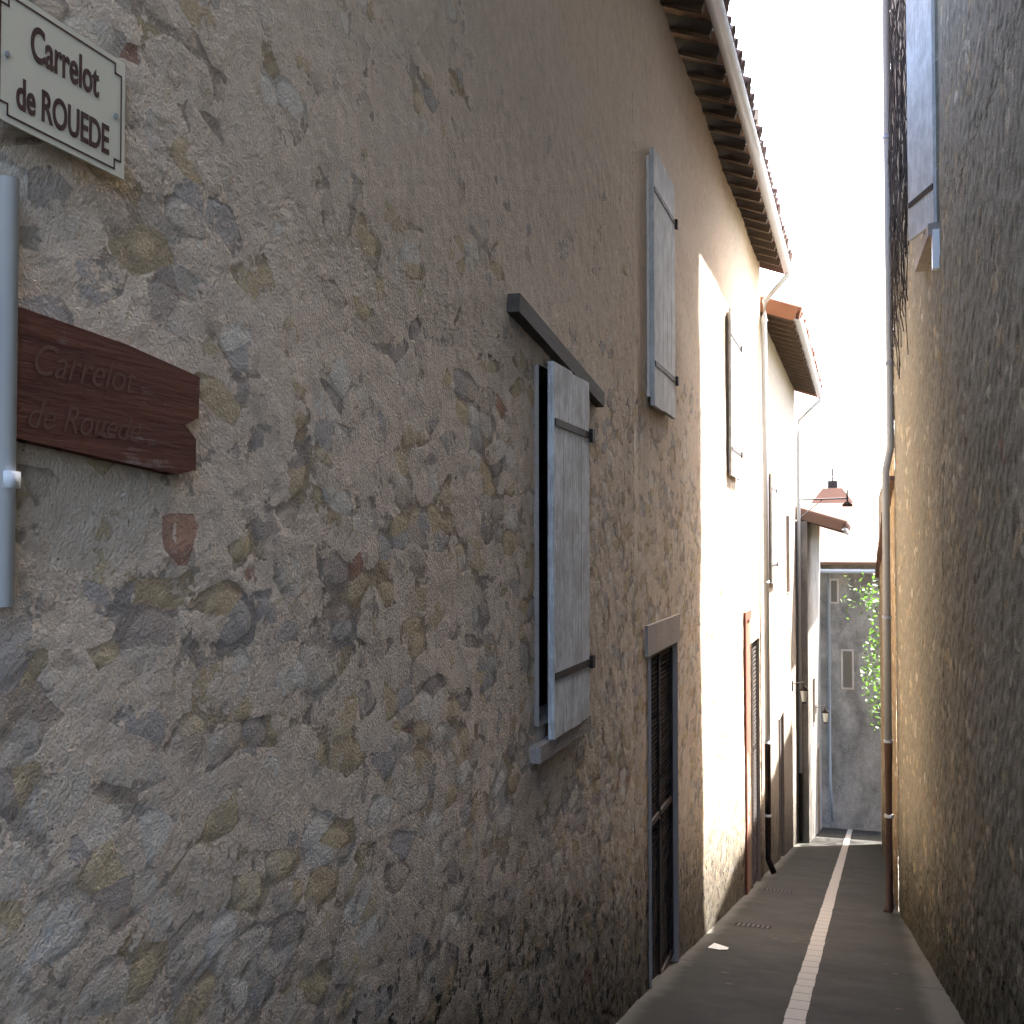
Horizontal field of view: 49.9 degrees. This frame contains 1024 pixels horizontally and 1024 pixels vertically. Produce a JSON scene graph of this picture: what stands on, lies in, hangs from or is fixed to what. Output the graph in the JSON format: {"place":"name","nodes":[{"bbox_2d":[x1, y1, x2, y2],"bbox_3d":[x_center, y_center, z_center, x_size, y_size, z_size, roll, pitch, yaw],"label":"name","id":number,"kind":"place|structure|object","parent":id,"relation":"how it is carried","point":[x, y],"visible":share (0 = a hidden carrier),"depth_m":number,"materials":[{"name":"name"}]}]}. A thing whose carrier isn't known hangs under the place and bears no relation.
{"place":"outdoors","nodes":[
{"label":"outdoors","id":0,"kind":"place"},
{"bbox_2d":[0,0,635,1023],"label":"building wall","id":1,"kind":"structure","parent":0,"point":[272,696],"depth_m":3.22,"materials":[{"name":"stone"}]},
{"bbox_2d":[0,175,20,606],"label":"white conduit","id":2,"kind":"object","parent":1,"relation":"attached to","point":[10,479],"visible":1,"depth_m":1.95,"materials":[{"name":"white plastic"}]},
{"bbox_2d":[0,0,124,179],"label":"street name plate","id":3,"kind":"object","parent":1,"relation":"attached to","point":[20,20],"visible":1,"depth_m":2.10,"materials":[{"name":"metal"}]},
{"bbox_2d":[16,79,108,154],"bbox_3d":[-0.857,-0.757,2.110,0.002,0.061,0.256,-1,-2,18],"label":"sign lettering","id":4,"kind":"object","parent":3,"relation":"attached to","point":[27,102],"visible":1,"depth_m":2.11,"materials":[{"name":"brown paint"}]},
{"bbox_2d":[31,27,98,97],"bbox_3d":[-0.856,-0.864,2.114,0.002,0.068,0.189,-1,-2,18],"label":"sign lettering","id":5,"kind":"object","parent":3,"relation":"attached to","point":[62,57],"visible":1,"depth_m":2.11,"materials":[{"name":"brown paint"}]},
{"bbox_2d":[16,306,199,474],"bbox_3d":[-0.865,-0.240,2.112,0.028,0.294,0.883,-1,-2,18],"label":"wooden sign","id":6,"kind":"object","parent":1,"relation":"attached to","point":[159,405],"visible":0.96,"depth_m":2.21,"materials":[{"name":"brown wood"}]},
{"bbox_2d":[28,401,139,441],"bbox_3d":[-0.833,-0.176,2.163,0.001,0.052,0.326,-1,-2,18],"label":"sign lettering","id":7,"kind":"object","parent":6,"relation":"attached to","point":[68,419],"visible":1,"depth_m":2.14},
{"bbox_2d":[34,345,135,392],"bbox_3d":[-0.833,-0.280,2.166,0.001,0.060,0.297,-1,-2,18],"label":"sign lettering","id":8,"kind":"object","parent":6,"relation":"attached to","point":[64,368],"visible":1,"depth_m":2.15},
{"bbox_2d":[507,293,604,407],"bbox_3d":[0.255,-0.793,5.677,0.070,0.310,1.686,-1,-2,18],"label":"window lintel","id":9,"kind":"structure","parent":1,"relation":"attached to","point":[523,314],"depth_m":5.33,"materials":[{"name":"grey stone"}]},
{"bbox_2d":[531,715,590,763],"bbox_3d":[0.261,1.147,5.606,0.050,0.080,1.000,-1,-2,18],"label":"window sill","id":10,"kind":"structure","parent":1,"relation":"attached to","point":[544,749],"depth_m":5.37,"materials":[{"name":"beige stone"}]},
{"bbox_2d":[548,361,595,739],"bbox_3d":[0.300,0.192,5.697,0.085,1.832,0.778,-1,-2,18],"label":"shutter","id":11,"kind":"object","parent":1,"relation":"attached to","point":[571,659],"visible":1,"depth_m":5.58,"materials":[{"name":"wood"}]},
{"bbox_2d":[632,0,763,1001],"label":"building wall","id":12,"kind":"structure","parent":0,"point":[697,540],"depth_m":10.27,"materials":[{"name":"beige paint"}]},
{"bbox_2d":[650,147,678,418],"bbox_3d":[1.165,-1.705,8.475,0.080,1.892,0.988,-1,-2,18],"label":"shutter","id":13,"kind":"object","parent":12,"relation":"attached to","point":[663,228],"visible":1,"depth_m":8.32,"materials":[{"name":"wood"}]},
{"bbox_2d":[760,316,797,873],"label":"building wall","id":14,"kind":"structure","parent":0,"point":[782,589],"depth_m":21.30,"materials":[{"name":"beige paint"}]},
{"bbox_2d":[761,272,789,873],"bbox_3d":[4.023,0.898,16.665,0.439,9.147,0.219,-1,-2,18],"label":"downspout","id":15,"kind":"object","parent":14,"relation":"attached to","point":[766,581],"visible":0.98,"depth_m":16.70,"materials":[{"name":"white metal"}]},
{"bbox_2d":[796,398,820,840],"bbox_3d":[6.925,2.456,25.522,0.587,10.285,0.139,-1,-2,18],"label":"downspout","id":16,"kind":"object","parent":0,"point":[811,408],"visible":0.95,"depth_m":25.57,"materials":[{"name":"grey metal"}]},
{"bbox_2d":[727,0,894,503],"label":"sky","id":17,"kind":"structure","parent":0,"point":[815,67],"materials":[{"name":"white"}]},
{"bbox_2d":[807,521,821,842],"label":"building wall","id":18,"kind":"structure","parent":0,"point":[814,680],"depth_m":28.82,"materials":[{"name":"white paint"}]},
{"bbox_2d":[820,565,880,831],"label":"building wall","id":19,"kind":"structure","parent":0,"point":[856,759],"depth_m":33.49,"materials":[{"name":"grey concrete"}]},
{"bbox_2d":[830,579,853,689],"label":"windows","id":20,"kind":"structure","parent":19,"relation":"in","point":[847,668],"depth_m":33.55,"materials":[{"name":"grey glass"}]},
{"bbox_3d":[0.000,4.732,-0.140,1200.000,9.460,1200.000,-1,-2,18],"label":"ground","id":21,"kind":"structure","parent":0,"visible":0},
{"bbox_2d":[632,0,792,273],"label":"building roof","id":22,"kind":"structure","parent":21,"relation":"on","point":[691,27],"depth_m":10.88,"materials":[{"name":"brown wood"}]},
{"bbox_2d":[651,644,673,979],"bbox_3d":[1.131,2.328,8.496,0.030,2.550,1.200,-1,-2,18],"label":"grille door","id":23,"kind":"structure","parent":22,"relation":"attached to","point":[662,715],"depth_m":8.66,"materials":[{"name":"metal"}]},
{"bbox_2d":[645,614,679,656],"bbox_3d":[1.177,0.943,8.523,0.025,0.220,1.440,-1,-2,18],"label":"door lintel","id":24,"kind":"structure","parent":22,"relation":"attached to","point":[660,635],"depth_m":8.36,"materials":[{"name":"beige stone"}]},
{"bbox_2d":[633,109,763,841],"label":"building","id":25,"kind":"structure","parent":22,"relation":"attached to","point":[756,116],"depth_m":17.13,"materials":[{"name":"paint"}]},
{"bbox_2d":[728,308,742,480],"bbox_3d":[2.670,-1.376,13.183,0.080,1.952,1.048,-1,-2,18],"label":"shutter","id":26,"kind":"object","parent":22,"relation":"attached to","point":[735,452],"visible":1,"depth_m":13.00,"materials":[{"name":"wood"}]},
{"bbox_2d":[743,609,751,894],"bbox_3d":[3.140,3.175,14.603,0.030,3.720,0.800,-1,-2,18],"label":"door frame","id":27,"kind":"object","parent":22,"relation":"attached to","point":[747,615],"visible":0.95,"depth_m":14.35,"materials":[{"name":"brown paint"}]},
{"bbox_2d":[705,0,792,275],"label":"roof gutter","id":28,"kind":"object","parent":22,"relation":"attached to","point":[721,28],"visible":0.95,"depth_m":10.66,"materials":[{"name":"white metal"}]},
{"bbox_2d":[752,640,757,883],"bbox_3d":[3.409,3.540,15.609,0.035,3.450,1.100,-1,-2,18],"label":"louvre door","id":29,"kind":"structure","parent":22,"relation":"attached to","point":[755,818],"depth_m":15.83,"materials":[{"name":"wood"}]},
{"bbox_2d":[616,827,964,1023],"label":"lane paving","id":30,"kind":"structure","parent":21,"relation":"on","point":[857,981],"depth_m":9.47,"materials":[{"name":"grey asphalt"}]},
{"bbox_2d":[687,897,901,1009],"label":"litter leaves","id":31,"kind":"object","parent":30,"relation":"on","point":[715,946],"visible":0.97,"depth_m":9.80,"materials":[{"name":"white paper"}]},
{"bbox_2d":[735,845,881,928],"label":"drain grates","id":32,"kind":"object","parent":30,"relation":"on","point":[753,925],"visible":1,"depth_m":11.46,"materials":[{"name":"metal"}]},
{"bbox_2d":[783,829,851,1023],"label":"line","id":33,"kind":"object","parent":30,"relation":"on","point":[797,1005],"visible":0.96,"depth_m":9.75,"materials":[{"name":"stone"}]},
{"bbox_2d":[840,572,895,730],"bbox_3d":[10.379,4.955,28.441,3.067,7.410,5.134,-1,-2,37],"label":"overhanging tree","id":34,"kind":"object","parent":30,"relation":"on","point":[872,654],"visible":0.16,"depth_m":28.45,"materials":[{"name":"green plant"}]},
{"bbox_2d":[760,295,822,396],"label":"building roof","id":35,"kind":"structure","parent":21,"relation":"on","point":[782,329],"depth_m":19.32,"materials":[{"name":"brown wood"}]},
{"bbox_2d":[770,471,777,583],"bbox_3d":[4.506,0.267,18.954,0.080,1.910,0.948,-1,-2,18],"label":"shutter","id":36,"kind":"object","parent":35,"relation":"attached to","point":[773,492],"visible":1,"depth_m":18.73,"materials":[{"name":"wood"}]},
{"bbox_2d":[780,715,782,853],"bbox_3d":[5.017,5.145,20.666,0.035,2.660,1.100,-1,-2,18],"label":"building door","id":37,"kind":"structure","parent":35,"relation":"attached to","point":[781,782],"depth_m":20.94,"materials":[{"name":"metal"}]},
{"bbox_2d":[792,681,808,703],"bbox_3d":[6.295,3.934,24.022,0.348,0.480,0.220,-1,-2,18],"label":"wall lantern","id":38,"kind":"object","parent":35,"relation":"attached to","point":[803,689],"depth_m":23.95,"materials":[{"name":"glass"}]},
{"bbox_2d":[795,521,808,842],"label":"building front","id":39,"kind":"structure","parent":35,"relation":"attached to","point":[804,652],"depth_m":25.65,"materials":[{"name":"grey paint"}]},
{"bbox_2d":[794,316,822,398],"bbox_3d":[5.793,-2.826,21.311,0.160,0.115,9.290,-1,-2,18],"label":"roof gutter","id":40,"kind":"object","parent":35,"relation":"attached to","point":[802,333],"visible":0.99,"depth_m":19.92,"materials":[{"name":"white metal"}]},
{"bbox_2d":[800,490,852,517],"bbox_3d":[7.275,-0.173,25.564,1.221,0.678,0.240,-1,-2,18],"label":"street lamp","id":41,"kind":"object","parent":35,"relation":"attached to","point":[847,503],"visible":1,"depth_m":25.47,"materials":[{"name":"metal"}]},
{"bbox_2d":[795,506,850,533],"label":"building roof","id":42,"kind":"structure","parent":21,"relation":"on","point":[826,521],"depth_m":25.69,"materials":[{"name":"brown tile"}]},
{"bbox_2d":[816,706,828,723],"bbox_3d":[8.276,5.393,29.332,0.348,0.480,0.220,-1,-2,18],"label":"wall lantern","id":43,"kind":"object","parent":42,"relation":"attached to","point":[825,712],"depth_m":29.26,"materials":[{"name":"glass"}]},
{"bbox_2d":[842,528,850,534],"bbox_3d":[8.902,0.537,29.303,0.160,0.115,7.990,-1,-2,18],"label":"roof gutter","id":44,"kind":"object","parent":42,"relation":"attached to","point":[846,531],"visible":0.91,"depth_m":27.68,"materials":[{"name":"white metal"}]},
{"bbox_2d":[811,468,853,502],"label":"distant tower","id":45,"kind":"structure","parent":21,"relation":"on","point":[832,490],"depth_m":58.89,"materials":[{"name":"ceramic"}]},
{"bbox_2d":[820,569,874,821],"bbox_3d":[10.610,5.553,33.095,18.000,7.672,0.535,-1,-2,18],"label":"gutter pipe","id":46,"kind":"object","parent":21,"relation":"on","point":[857,571],"visible":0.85,"depth_m":33.53,"materials":[{"name":"metal"}]},
{"bbox_2d":[795,503,878,564],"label":"building wall","id":47,"kind":"structure","parent":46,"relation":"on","point":[858,545],"depth_m":35.51,"materials":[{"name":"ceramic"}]},
{"bbox_2d":[878,451,898,908],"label":"building wall","id":48,"kind":"structure","parent":21,"relation":"on","point":[894,723],"depth_m":15.38,"materials":[{"name":"stone"}]},
{"bbox_2d":[880,578,898,843],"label":"building","id":49,"kind":"structure","parent":48,"relation":"attached to","point":[896,696],"depth_m":26.90,"materials":[{"name":"stone"}]},
{"bbox_2d":[890,0,1023,1023],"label":"building wall","id":50,"kind":"structure","parent":21,"relation":"on","point":[959,465],"depth_m":6.96,"materials":[{"name":"brown stone"}]},
{"bbox_2d":[875,476,895,577],"bbox_3d":[7.112,0.584,20.241,0.709,1.663,14.308,-1,-2,18],"label":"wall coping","id":51,"kind":"object","parent":50,"relation":"attached to","point":[879,547],"depth_m":20.09,"materials":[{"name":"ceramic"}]},
{"bbox_2d":[882,0,893,912],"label":"downpipe","id":52,"kind":"object","parent":50,"relation":"attached to","point":[888,751],"visible":0.91,"depth_m":13.40,"materials":[{"name":"metal"}]},
{"bbox_2d":[887,0,908,378],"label":"vine","id":53,"kind":"object","parent":50,"relation":"attached to","point":[897,235],"visible":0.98,"depth_m":12.09,"materials":[{"name":"grey"}]},
{"bbox_2d":[906,0,939,271],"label":"open shutter","id":54,"kind":"object","parent":50,"relation":"attached to","point":[921,111],"visible":0.9,"depth_m":8.67,"materials":[{"name":"wood"}]}
]}

